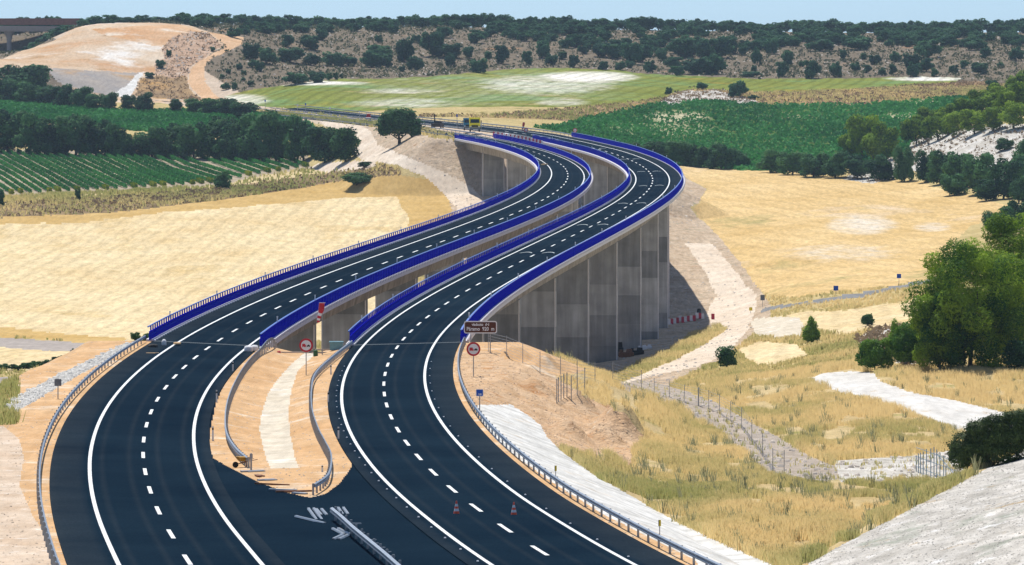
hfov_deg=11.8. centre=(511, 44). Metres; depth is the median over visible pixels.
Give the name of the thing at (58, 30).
dark bush
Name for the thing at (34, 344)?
field track
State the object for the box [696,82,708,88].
round oak
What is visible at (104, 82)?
cut slope
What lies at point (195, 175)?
vine row
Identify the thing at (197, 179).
vine row
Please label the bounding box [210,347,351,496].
median strip
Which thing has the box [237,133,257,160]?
field tree
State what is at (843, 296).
valley road
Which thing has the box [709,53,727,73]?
holm oak
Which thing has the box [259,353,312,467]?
concrete ditch
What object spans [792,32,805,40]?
holm oak
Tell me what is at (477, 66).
holm oak
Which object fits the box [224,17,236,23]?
holm oak
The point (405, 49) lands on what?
holm oak
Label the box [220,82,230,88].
hillside shrub
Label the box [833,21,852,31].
holm oak
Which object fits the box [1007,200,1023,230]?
bush
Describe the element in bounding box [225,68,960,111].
chalky field
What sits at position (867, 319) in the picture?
bush
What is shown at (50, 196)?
scrub grass
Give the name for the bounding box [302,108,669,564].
edge line
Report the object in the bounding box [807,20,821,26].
holm oak
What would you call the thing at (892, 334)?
young pine
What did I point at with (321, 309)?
windsock
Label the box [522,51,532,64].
holm oak
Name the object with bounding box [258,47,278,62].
holm oak
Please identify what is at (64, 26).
dark bush
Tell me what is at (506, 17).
holm oak
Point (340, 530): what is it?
guardrail beam
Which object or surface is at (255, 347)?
bulk bag
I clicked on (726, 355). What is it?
bush
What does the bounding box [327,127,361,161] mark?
field tree
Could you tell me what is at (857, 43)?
holm oak
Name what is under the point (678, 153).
hedgerow tree
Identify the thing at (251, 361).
guardrail
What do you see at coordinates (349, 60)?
holm oak
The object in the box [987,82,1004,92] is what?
stone pine
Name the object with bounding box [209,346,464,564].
median crossover
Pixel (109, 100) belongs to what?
field tree
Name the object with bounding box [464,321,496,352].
name sign
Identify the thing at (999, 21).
holm oak
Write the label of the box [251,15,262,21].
holm oak
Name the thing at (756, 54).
holm oak
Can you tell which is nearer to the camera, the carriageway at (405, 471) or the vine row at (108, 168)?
the carriageway at (405, 471)
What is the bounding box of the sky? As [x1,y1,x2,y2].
[0,0,1023,32]
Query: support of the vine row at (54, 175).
on the vineyard soil
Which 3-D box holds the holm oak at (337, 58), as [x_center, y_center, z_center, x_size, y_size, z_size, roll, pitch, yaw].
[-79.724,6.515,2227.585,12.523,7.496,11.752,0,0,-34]
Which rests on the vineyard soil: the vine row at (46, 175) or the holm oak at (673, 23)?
the vine row at (46, 175)
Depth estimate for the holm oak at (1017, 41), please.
2420.70 m
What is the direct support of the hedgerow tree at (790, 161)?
on the wheat field at (795, 234)
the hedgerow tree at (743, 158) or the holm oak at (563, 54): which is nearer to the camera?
the hedgerow tree at (743, 158)
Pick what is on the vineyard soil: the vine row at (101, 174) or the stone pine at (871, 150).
the vine row at (101, 174)
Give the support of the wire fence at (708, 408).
on the gravel path
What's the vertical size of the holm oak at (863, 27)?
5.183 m
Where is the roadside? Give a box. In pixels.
[53,32,571,195]
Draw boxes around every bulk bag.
[244,345,252,351]
[252,345,257,350]
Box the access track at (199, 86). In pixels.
[188,32,243,100]
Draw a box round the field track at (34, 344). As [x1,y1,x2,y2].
[0,338,83,382]
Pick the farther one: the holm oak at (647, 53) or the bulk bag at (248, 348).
the holm oak at (647, 53)
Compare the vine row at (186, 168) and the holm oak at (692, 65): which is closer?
the vine row at (186, 168)
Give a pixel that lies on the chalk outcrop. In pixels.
(706, 95)
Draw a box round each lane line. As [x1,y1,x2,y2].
[141,142,567,564]
[382,131,652,554]
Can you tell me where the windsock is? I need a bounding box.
[317,303,324,354]
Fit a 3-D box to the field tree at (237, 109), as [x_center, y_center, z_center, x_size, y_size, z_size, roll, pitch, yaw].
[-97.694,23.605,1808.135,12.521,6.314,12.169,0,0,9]
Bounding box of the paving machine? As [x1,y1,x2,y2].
[431,114,443,127]
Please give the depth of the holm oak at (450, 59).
2252.69 m
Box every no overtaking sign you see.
[299,338,312,374]
[466,342,479,376]
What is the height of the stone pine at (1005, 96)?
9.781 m
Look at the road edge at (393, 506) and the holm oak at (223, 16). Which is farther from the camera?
the holm oak at (223, 16)
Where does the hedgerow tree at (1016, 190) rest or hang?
on the valley grass at (964, 237)
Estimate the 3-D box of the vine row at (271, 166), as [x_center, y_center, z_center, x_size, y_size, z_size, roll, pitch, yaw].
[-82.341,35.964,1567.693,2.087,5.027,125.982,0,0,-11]
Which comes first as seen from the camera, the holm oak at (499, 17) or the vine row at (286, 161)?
the vine row at (286, 161)
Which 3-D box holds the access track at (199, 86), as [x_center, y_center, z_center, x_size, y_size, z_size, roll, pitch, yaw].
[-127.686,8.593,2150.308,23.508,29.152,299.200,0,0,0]
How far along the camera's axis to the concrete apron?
330.40 m
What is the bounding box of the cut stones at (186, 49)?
[154,31,216,76]
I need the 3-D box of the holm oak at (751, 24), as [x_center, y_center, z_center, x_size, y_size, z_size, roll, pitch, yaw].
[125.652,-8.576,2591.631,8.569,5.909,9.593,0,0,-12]
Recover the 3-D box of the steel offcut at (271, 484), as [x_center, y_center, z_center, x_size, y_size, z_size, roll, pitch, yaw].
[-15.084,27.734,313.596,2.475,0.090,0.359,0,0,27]
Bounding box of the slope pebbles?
[810,462,1023,564]
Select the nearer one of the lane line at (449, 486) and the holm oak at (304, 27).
the lane line at (449, 486)
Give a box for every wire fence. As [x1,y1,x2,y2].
[488,333,594,380]
[556,368,584,402]
[612,362,784,473]
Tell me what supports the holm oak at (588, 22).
on the rocky hillside at (24, 41)
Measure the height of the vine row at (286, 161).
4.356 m
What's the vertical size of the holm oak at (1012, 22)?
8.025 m
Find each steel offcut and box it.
[240,470,264,471]
[255,483,289,484]
[257,478,277,480]
[269,489,296,490]
[275,490,311,492]
[291,492,307,494]
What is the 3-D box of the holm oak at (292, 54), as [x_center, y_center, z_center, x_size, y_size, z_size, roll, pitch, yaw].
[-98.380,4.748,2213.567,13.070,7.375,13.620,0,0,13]
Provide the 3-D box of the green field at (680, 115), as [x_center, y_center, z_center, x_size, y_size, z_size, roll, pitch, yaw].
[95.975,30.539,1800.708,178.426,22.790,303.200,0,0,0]
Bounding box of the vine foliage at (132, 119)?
[0,98,318,131]
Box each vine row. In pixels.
[0,149,70,190]
[0,154,61,191]
[0,159,52,191]
[0,165,41,192]
[0,170,32,192]
[0,175,23,192]
[0,182,14,193]
[8,149,80,189]
[16,148,89,189]
[25,148,98,188]
[34,152,109,189]
[45,152,118,188]
[56,152,127,187]
[65,152,138,187]
[78,152,146,186]
[86,152,157,186]
[96,153,165,185]
[104,152,174,184]
[114,153,184,184]
[124,153,195,183]
[132,153,204,182]
[140,153,213,182]
[154,154,215,177]
[167,154,231,178]
[182,155,241,176]
[194,151,252,175]
[212,156,260,173]
[232,156,271,171]
[247,157,281,170]
[260,157,289,168]
[270,156,299,167]
[285,157,309,166]
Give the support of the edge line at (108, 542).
on the carriageway at (136, 525)
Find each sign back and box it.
[54,379,60,398]
[760,295,764,306]
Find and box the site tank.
[329,341,343,349]
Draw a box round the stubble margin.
[0,174,451,342]
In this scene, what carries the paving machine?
on the spoil ground at (682, 260)
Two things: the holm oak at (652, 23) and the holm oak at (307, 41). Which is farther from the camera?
the holm oak at (652, 23)
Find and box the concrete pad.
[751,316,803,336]
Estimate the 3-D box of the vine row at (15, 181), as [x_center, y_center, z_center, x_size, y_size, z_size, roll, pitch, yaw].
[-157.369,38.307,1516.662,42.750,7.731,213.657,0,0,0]
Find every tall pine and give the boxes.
[899,236,1023,370]
[908,289,969,370]
[975,209,1023,351]
[1017,216,1023,268]
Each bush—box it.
[0,190,4,204]
[34,36,48,43]
[49,27,66,35]
[58,25,73,29]
[74,189,80,199]
[130,332,140,340]
[142,333,148,340]
[213,170,230,187]
[714,345,737,366]
[860,313,874,325]
[942,406,1023,469]
[981,205,1013,229]
[994,137,1014,149]
[1000,336,1023,369]
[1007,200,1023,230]
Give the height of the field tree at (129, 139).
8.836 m
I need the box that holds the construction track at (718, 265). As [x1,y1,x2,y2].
[624,243,756,382]
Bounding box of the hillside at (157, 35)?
[92,24,206,46]
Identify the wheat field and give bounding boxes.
[0,196,924,371]
[679,166,1006,297]
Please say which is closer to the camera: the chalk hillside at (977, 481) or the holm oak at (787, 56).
the chalk hillside at (977, 481)
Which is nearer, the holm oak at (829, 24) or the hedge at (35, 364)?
the hedge at (35, 364)
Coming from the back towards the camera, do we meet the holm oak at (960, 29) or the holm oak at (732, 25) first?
the holm oak at (732, 25)
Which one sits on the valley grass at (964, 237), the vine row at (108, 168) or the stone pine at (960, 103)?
the stone pine at (960, 103)
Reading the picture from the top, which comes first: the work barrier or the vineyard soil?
the vineyard soil
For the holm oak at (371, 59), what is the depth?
2225.65 m
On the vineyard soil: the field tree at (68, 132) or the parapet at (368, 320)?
the field tree at (68, 132)
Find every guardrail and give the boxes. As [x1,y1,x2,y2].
[36,335,145,564]
[156,100,452,136]
[168,98,494,138]
[224,337,277,467]
[269,107,530,139]
[298,105,570,135]
[309,340,352,494]
[330,506,400,564]
[457,338,721,564]
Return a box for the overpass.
[0,18,78,50]
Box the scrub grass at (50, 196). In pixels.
[0,83,1006,218]
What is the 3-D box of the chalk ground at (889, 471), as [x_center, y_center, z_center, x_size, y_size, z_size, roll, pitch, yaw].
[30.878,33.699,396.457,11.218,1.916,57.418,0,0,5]
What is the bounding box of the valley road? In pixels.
[761,279,926,312]
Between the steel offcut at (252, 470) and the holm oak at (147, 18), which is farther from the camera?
the holm oak at (147, 18)
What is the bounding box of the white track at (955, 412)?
[813,371,1003,430]
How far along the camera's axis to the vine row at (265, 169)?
1532.80 m
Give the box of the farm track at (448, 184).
[312,121,487,212]
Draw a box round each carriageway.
[50,341,284,564]
[273,113,493,138]
[282,108,568,138]
[328,342,684,564]
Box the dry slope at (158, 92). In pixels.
[136,75,198,98]
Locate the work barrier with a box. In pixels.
[281,348,332,352]
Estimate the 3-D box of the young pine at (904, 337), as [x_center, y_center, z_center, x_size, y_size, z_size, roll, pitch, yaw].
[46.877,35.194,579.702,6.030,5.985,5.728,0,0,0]
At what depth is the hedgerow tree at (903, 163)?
1564.37 m
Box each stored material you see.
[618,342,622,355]
[619,349,633,356]
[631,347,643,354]
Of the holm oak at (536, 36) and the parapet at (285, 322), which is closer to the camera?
the parapet at (285, 322)
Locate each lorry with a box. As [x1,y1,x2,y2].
[463,118,468,129]
[468,117,481,131]
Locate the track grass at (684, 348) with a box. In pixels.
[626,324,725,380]
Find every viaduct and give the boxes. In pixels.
[146,138,592,352]
[346,137,684,364]
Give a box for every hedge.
[1,363,10,369]
[10,364,21,369]
[21,362,33,368]
[30,361,41,367]
[40,359,49,365]
[340,172,372,184]
[357,161,371,166]
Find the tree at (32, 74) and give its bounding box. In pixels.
[0,63,52,94]
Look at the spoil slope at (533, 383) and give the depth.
431.25 m
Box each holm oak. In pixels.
[76,18,89,25]
[86,15,103,24]
[101,15,120,22]
[121,17,140,22]
[135,15,152,21]
[201,19,213,27]
[207,14,222,22]
[219,13,231,22]
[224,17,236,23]
[233,14,246,22]
[236,15,251,22]
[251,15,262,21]
[255,60,264,71]
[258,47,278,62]
[261,14,272,20]
[277,47,306,61]
[281,34,294,46]
[282,72,309,83]
[283,15,303,24]
[294,23,309,31]
[298,21,310,25]
[300,34,318,49]
[301,17,313,24]
[302,53,320,65]
[308,70,327,82]
[310,15,330,24]
[315,28,328,39]
[321,51,348,65]
[324,17,337,25]
[327,72,332,79]
[333,73,338,79]
[338,19,347,28]
[343,56,356,65]
[353,17,364,24]
[359,50,381,67]
[360,16,371,25]
[363,19,377,29]
[367,44,392,53]
[368,18,385,29]
[374,34,382,42]
[377,52,392,66]
[378,19,393,25]
[394,36,414,61]
[397,16,408,26]
[398,66,405,71]
[404,14,419,25]
[406,56,424,69]
[411,34,421,42]
[418,31,443,56]
[430,14,448,25]
[436,43,462,57]
[443,14,456,26]
[444,52,455,66]
[454,14,466,21]
[462,46,474,57]
[465,14,476,26]
[467,32,484,42]
[469,58,488,72]
[472,12,487,26]
[481,13,495,24]
[484,28,497,36]
[484,51,491,58]
[493,45,509,62]
[495,14,503,20]
[500,28,514,36]
[502,14,514,21]
[507,18,521,23]
[522,16,537,24]
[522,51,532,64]
[531,31,546,40]
[535,39,549,57]
[541,17,558,24]
[545,53,558,64]
[558,15,573,23]
[558,51,566,58]
[567,54,579,66]
[570,33,582,46]
[577,45,588,53]
[584,20,596,26]
[591,18,609,26]
[592,42,608,56]
[597,61,608,69]
[599,44,623,57]
[606,24,617,31]
[610,18,626,29]
[614,61,626,69]
[620,42,642,62]
[625,60,634,67]
[629,16,647,27]
[637,44,652,61]
[643,60,656,72]
[645,16,658,29]
[654,17,665,29]
[654,47,667,60]
[662,19,671,29]
[662,56,683,66]
[665,37,695,57]
[668,65,685,75]
[671,19,675,28]
[675,19,687,28]
[680,58,704,73]
[681,34,702,53]
[691,37,717,57]
[693,18,709,26]
[698,56,718,74]
[704,21,717,30]
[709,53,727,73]
[710,35,734,55]
[723,37,738,52]
[726,20,747,30]
[738,45,747,54]
[741,71,762,76]
[748,22,758,32]
[751,29,768,39]
[751,46,762,64]
[751,65,756,70]
[763,37,778,53]
[769,22,784,31]
[769,28,783,34]
[775,61,789,76]
[779,20,791,31]
[781,50,793,64]
[786,37,800,45]
[788,20,803,27]
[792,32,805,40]
[802,60,821,78]
[804,39,834,50]
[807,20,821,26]
[822,18,837,28]
[829,61,841,76]
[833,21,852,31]
[839,49,846,58]
[844,37,868,48]
[850,61,860,70]
[852,21,869,31]
[855,35,869,45]
[857,25,866,33]
[860,53,866,59]
[862,65,871,72]
[867,23,873,32]
[868,55,881,64]
[871,22,880,31]
[878,67,885,75]
[879,20,892,27]
[884,38,894,46]
[888,64,897,73]
[889,51,901,61]
[894,22,906,27]
[901,52,922,66]
[906,61,920,76]
[907,20,924,27]
[913,39,943,57]
[918,58,934,71]
[928,21,946,28]
[931,67,938,75]
[947,39,957,45]
[948,65,958,73]
[951,24,967,34]
[960,60,968,67]
[964,38,989,49]
[969,18,989,25]
[971,62,988,73]
[979,47,991,57]
[981,22,1000,31]
[993,19,1004,25]
[995,25,1008,33]
[1004,19,1016,25]
[1005,30,1017,34]
[1008,46,1023,60]
[1011,38,1023,46]
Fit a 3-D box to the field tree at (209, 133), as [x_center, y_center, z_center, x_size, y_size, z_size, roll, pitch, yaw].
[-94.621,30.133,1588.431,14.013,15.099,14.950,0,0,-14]
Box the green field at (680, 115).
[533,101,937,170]
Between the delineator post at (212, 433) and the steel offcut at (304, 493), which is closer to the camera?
the steel offcut at (304, 493)
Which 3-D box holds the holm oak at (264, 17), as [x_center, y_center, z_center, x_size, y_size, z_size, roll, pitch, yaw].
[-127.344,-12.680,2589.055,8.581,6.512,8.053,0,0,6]
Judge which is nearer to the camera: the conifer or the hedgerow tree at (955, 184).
the conifer
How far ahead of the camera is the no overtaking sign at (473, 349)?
444.47 m
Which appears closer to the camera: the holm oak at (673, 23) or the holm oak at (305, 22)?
the holm oak at (305, 22)
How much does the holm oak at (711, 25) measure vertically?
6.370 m
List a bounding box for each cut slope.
[49,68,138,94]
[116,72,143,96]
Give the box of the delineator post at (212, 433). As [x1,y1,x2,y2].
[212,426,213,440]
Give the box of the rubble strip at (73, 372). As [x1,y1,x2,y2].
[17,344,127,411]
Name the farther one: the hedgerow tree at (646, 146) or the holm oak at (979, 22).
the holm oak at (979, 22)
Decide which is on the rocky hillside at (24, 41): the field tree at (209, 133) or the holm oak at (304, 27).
the holm oak at (304, 27)
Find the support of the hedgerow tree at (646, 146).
on the green field at (680, 115)
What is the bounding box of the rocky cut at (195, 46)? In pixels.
[154,32,222,77]
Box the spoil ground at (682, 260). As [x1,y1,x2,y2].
[363,126,765,371]
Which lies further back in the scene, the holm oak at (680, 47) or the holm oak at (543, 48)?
the holm oak at (680, 47)
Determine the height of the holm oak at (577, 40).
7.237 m
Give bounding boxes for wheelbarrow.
[232,456,257,467]
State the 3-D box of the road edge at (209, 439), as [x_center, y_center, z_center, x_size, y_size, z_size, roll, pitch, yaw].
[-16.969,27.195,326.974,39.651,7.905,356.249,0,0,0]
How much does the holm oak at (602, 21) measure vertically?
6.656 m
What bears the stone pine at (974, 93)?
on the valley grass at (964, 237)
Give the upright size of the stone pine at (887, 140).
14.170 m
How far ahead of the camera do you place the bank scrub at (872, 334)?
1761.90 m
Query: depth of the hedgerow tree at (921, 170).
1548.75 m
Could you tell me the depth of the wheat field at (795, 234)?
1342.95 m
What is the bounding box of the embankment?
[0,23,222,102]
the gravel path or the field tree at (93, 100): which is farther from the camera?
the field tree at (93, 100)
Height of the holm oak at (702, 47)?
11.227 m
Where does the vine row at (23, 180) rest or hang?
on the vineyard soil
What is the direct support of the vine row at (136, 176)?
on the vineyard soil
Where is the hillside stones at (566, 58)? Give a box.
[0,22,1023,92]
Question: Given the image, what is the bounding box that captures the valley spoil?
[438,195,770,385]
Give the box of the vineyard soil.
[0,149,310,195]
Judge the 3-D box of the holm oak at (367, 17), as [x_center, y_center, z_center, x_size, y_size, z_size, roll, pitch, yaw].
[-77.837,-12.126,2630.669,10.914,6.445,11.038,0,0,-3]
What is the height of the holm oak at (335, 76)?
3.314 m
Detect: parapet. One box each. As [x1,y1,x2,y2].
[147,133,540,340]
[260,133,592,346]
[348,134,631,344]
[460,132,684,342]
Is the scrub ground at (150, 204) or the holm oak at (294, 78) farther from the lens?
the holm oak at (294, 78)
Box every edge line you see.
[88,137,551,564]
[192,113,584,564]
[291,110,635,564]
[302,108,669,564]
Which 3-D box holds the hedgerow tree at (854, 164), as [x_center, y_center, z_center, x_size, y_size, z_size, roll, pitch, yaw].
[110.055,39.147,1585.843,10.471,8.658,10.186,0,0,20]
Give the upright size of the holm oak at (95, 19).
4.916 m
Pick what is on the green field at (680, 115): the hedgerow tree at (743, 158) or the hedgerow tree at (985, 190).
the hedgerow tree at (743, 158)
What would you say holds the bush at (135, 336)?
on the roadside verge at (37, 411)
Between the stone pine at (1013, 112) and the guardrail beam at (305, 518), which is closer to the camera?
the guardrail beam at (305, 518)
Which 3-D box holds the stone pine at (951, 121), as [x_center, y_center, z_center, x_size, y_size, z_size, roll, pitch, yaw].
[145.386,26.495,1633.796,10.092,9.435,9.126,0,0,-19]
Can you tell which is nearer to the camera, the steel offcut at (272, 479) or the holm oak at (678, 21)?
the steel offcut at (272, 479)
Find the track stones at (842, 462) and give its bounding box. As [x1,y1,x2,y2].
[322,121,960,481]
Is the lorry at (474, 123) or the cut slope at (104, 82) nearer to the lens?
the lorry at (474, 123)
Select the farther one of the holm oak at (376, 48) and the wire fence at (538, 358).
the holm oak at (376, 48)
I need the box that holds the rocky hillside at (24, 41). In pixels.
[0,22,1023,92]
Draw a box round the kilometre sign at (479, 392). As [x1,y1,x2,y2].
[476,389,482,409]
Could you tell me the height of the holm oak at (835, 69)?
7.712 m
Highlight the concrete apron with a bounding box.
[478,404,770,564]
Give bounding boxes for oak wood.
[171,12,1023,55]
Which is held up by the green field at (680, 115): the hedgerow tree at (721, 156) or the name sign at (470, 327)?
the hedgerow tree at (721, 156)
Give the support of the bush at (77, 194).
on the scrub ground at (150, 204)
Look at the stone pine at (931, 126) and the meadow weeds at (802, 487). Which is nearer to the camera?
the meadow weeds at (802, 487)
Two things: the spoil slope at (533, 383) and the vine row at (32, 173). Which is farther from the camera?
the vine row at (32, 173)
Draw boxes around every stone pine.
[837,133,860,154]
[843,113,879,156]
[860,132,880,159]
[871,121,899,157]
[898,114,934,144]
[915,106,937,117]
[918,112,951,139]
[938,103,958,114]
[938,111,965,136]
[951,97,975,111]
[958,109,985,133]
[966,89,987,99]
[972,92,998,113]
[977,106,1004,130]
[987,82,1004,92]
[991,87,1021,107]
[997,100,1023,127]
[1004,73,1023,87]
[1007,81,1023,109]
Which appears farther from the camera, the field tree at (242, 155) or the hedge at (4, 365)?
the field tree at (242, 155)
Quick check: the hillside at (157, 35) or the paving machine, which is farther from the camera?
the hillside at (157, 35)
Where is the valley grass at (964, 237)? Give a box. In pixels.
[0,93,1023,377]
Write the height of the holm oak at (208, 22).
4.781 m
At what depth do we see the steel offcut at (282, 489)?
307.90 m
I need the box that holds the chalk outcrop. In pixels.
[661,90,757,102]
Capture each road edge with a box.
[49,348,258,563]
[328,344,467,564]
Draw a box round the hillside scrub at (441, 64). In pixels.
[0,19,1023,92]
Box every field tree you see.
[0,79,22,99]
[0,108,26,151]
[9,112,47,153]
[12,81,40,101]
[34,117,69,155]
[35,86,60,103]
[52,83,79,104]
[53,113,96,154]
[68,86,93,105]
[75,116,118,155]
[83,93,104,108]
[100,123,128,155]
[101,91,118,108]
[118,132,133,155]
[119,94,135,108]
[125,142,140,155]
[133,92,154,110]
[133,125,164,156]
[137,146,149,155]
[157,122,183,157]
[169,98,182,110]
[171,139,191,158]
[176,122,201,158]
[183,98,204,111]
[195,115,233,158]
[197,97,223,112]
[210,138,236,159]
[217,98,237,113]
[218,112,255,156]
[228,101,260,116]
[236,109,281,159]
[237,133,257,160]
[263,118,291,160]
[282,114,311,161]
[300,125,337,162]
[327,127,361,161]
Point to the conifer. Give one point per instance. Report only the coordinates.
(811, 332)
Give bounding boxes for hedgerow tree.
[631,142,652,150]
[644,141,672,156]
[664,140,689,162]
[684,143,709,166]
[705,142,737,168]
[729,149,751,165]
[753,149,784,172]
[775,151,808,174]
[797,152,830,176]
[820,150,849,177]
[840,154,866,178]
[862,154,894,179]
[892,144,915,181]
[914,149,932,182]
[924,149,954,184]
[938,173,969,194]
[941,152,969,187]
[960,152,994,192]
[973,178,998,200]
[986,157,1023,198]
[1007,176,1023,202]
[1011,139,1023,159]
[1011,153,1023,179]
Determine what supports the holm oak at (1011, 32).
on the rocky hillside at (24, 41)
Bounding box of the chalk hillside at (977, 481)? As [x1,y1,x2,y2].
[808,453,1023,564]
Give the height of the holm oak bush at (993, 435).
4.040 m
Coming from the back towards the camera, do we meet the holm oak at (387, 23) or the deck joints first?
the holm oak at (387, 23)
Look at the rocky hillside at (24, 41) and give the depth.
2317.00 m
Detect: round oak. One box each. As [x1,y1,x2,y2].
[373,107,425,143]
[664,87,672,94]
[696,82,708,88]
[728,80,748,96]
[748,95,760,98]
[985,80,1000,90]
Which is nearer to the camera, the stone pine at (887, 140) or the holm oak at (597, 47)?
the stone pine at (887, 140)
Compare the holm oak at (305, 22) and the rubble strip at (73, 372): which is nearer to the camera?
the rubble strip at (73, 372)
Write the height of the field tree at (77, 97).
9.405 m
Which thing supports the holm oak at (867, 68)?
on the rocky hillside at (24, 41)
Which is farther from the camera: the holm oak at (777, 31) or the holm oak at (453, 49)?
the holm oak at (777, 31)
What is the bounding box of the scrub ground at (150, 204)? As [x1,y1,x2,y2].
[0,165,400,218]
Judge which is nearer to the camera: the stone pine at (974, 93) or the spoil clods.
the spoil clods
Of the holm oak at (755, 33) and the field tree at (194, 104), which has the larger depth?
the holm oak at (755, 33)
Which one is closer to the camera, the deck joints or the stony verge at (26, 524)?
the stony verge at (26, 524)
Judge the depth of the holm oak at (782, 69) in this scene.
2222.43 m
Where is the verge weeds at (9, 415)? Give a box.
[0,372,25,424]
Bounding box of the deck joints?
[161,137,570,345]
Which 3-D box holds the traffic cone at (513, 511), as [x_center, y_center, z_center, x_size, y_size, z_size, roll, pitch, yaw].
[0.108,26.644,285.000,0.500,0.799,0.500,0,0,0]
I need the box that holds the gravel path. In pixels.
[621,380,838,480]
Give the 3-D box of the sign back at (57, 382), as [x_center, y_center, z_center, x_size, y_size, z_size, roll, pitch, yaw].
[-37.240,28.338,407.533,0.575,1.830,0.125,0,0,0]
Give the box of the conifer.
[801,315,820,342]
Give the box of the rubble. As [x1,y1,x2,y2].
[6,340,134,408]
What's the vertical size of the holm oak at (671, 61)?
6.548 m
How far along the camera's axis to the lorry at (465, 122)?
1518.82 m
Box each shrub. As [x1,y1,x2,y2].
[144,72,154,77]
[155,59,165,67]
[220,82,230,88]
[231,82,236,89]
[236,63,242,68]
[241,42,260,58]
[247,59,256,66]
[313,349,317,355]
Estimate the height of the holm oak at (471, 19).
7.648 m
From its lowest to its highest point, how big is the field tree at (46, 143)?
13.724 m
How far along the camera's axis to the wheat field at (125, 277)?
1182.92 m
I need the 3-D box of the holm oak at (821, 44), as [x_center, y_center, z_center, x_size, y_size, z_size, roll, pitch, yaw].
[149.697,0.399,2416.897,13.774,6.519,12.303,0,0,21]
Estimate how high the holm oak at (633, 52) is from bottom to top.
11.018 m
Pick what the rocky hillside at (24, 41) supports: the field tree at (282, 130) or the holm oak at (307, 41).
the holm oak at (307, 41)
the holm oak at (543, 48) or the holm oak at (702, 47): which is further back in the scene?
the holm oak at (702, 47)
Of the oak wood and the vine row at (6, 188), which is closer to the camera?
the vine row at (6, 188)
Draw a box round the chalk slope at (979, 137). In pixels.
[842,124,1023,363]
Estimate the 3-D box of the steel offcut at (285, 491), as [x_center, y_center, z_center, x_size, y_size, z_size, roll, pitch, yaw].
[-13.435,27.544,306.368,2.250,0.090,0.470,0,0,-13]
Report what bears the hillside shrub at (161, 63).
on the rocky cut at (195, 46)
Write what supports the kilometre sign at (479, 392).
on the concrete apron
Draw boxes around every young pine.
[855,337,894,369]
[885,316,900,360]
[890,321,923,365]
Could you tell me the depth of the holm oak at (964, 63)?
2258.82 m
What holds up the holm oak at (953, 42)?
on the rocky hillside at (24, 41)
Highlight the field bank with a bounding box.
[423,81,984,120]
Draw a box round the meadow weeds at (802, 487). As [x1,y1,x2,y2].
[551,346,1017,561]
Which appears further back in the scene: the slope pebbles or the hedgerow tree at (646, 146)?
the hedgerow tree at (646, 146)
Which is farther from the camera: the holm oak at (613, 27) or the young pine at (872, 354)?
the holm oak at (613, 27)
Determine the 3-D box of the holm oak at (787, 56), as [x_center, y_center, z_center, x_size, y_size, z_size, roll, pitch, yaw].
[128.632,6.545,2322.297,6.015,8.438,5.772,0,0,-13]
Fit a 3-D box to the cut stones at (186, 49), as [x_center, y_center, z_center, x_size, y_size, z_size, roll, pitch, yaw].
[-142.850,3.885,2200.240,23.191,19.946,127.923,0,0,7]
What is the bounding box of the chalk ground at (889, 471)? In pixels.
[834,451,965,481]
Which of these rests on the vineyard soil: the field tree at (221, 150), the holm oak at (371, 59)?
the field tree at (221, 150)
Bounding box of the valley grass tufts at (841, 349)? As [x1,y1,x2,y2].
[0,248,1019,385]
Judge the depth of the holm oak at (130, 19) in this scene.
2331.28 m
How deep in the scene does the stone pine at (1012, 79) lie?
1671.34 m
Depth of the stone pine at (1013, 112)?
1588.13 m
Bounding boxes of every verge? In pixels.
[0,341,697,564]
[0,426,59,564]
[15,169,327,201]
[316,114,452,140]
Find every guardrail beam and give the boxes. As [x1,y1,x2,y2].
[294,515,325,522]
[307,507,322,518]
[316,508,326,514]
[331,527,349,533]
[332,534,349,539]
[337,507,348,513]
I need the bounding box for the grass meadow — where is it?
[545,352,1023,564]
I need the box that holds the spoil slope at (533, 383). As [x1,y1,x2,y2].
[455,351,642,464]
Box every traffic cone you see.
[454,501,458,513]
[511,502,516,514]
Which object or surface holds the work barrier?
on the median strip at (260, 384)
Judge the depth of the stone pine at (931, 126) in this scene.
1652.17 m
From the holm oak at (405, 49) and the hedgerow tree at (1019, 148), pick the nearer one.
the hedgerow tree at (1019, 148)
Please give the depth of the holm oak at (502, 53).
2294.21 m
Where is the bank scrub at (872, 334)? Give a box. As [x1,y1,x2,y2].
[0,30,1023,369]
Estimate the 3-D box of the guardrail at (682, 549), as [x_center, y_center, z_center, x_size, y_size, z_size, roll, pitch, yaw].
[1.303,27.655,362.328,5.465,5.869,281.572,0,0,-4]
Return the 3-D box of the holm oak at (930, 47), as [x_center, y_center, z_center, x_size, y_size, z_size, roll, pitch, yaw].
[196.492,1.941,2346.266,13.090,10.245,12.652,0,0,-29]
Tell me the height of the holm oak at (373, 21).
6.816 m
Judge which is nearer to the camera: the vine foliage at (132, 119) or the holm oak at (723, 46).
the vine foliage at (132, 119)
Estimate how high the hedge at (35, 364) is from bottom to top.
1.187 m
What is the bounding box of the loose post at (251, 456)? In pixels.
[250,453,252,469]
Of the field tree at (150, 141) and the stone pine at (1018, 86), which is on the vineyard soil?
the field tree at (150, 141)
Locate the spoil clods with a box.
[455,352,637,466]

